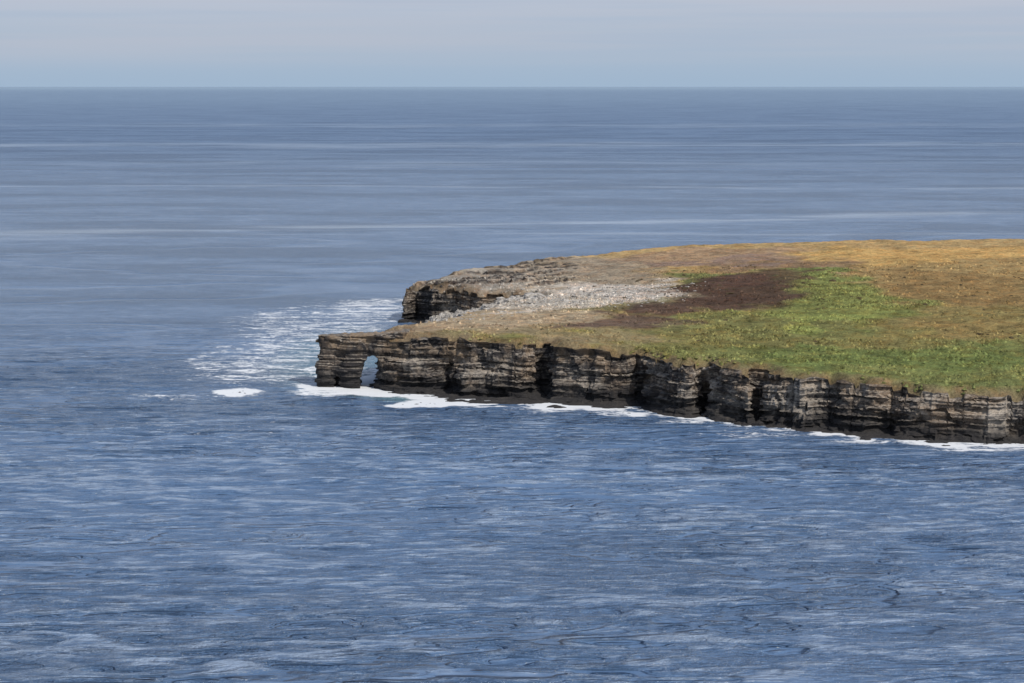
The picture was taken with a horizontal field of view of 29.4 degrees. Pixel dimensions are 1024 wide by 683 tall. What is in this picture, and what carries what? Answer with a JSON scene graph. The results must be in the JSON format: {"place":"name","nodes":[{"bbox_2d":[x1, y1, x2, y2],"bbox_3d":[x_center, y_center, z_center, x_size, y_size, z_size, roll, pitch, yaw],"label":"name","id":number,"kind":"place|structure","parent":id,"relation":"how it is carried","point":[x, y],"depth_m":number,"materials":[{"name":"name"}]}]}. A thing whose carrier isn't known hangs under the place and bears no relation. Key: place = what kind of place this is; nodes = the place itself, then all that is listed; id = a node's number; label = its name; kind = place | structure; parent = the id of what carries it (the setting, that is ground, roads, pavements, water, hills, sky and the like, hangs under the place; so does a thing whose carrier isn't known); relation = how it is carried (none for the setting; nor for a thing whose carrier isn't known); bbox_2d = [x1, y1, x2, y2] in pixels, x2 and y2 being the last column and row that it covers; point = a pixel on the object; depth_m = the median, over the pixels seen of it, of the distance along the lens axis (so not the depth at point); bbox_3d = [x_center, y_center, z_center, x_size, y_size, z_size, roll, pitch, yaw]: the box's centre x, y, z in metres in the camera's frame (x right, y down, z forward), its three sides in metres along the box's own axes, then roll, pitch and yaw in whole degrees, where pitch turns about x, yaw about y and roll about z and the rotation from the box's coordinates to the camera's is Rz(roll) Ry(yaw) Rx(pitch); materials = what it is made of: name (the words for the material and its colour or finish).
{"place":"outdoors","nodes":[
{"label":"outdoors","id":0,"kind":"place"},
{"bbox_2d":[0,87,1023,682],"bbox_3d":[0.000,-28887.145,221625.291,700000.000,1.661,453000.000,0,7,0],"label":"sea","id":1,"kind":"structure","parent":0,"point":[204,477],"depth_m":501.21,"materials":[{"name":"liquid"}]},
{"bbox_2d":[0,0,1023,86],"label":"sky","id":2,"kind":"structure","parent":0,"point":[44,43],"materials":[{"name":"blue"}]},
{"bbox_2d":[369,239,1023,445],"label":"island","id":3,"kind":"structure","parent":0,"point":[870,339],"depth_m":578.13,"materials":[{"name":"green plant"}]},
{"bbox_2d":[314,329,414,388],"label":"sea arch","id":4,"kind":"structure","parent":3,"relation":"on","point":[342,357],"depth_m":585.16,"materials":[{"name":"stone"}]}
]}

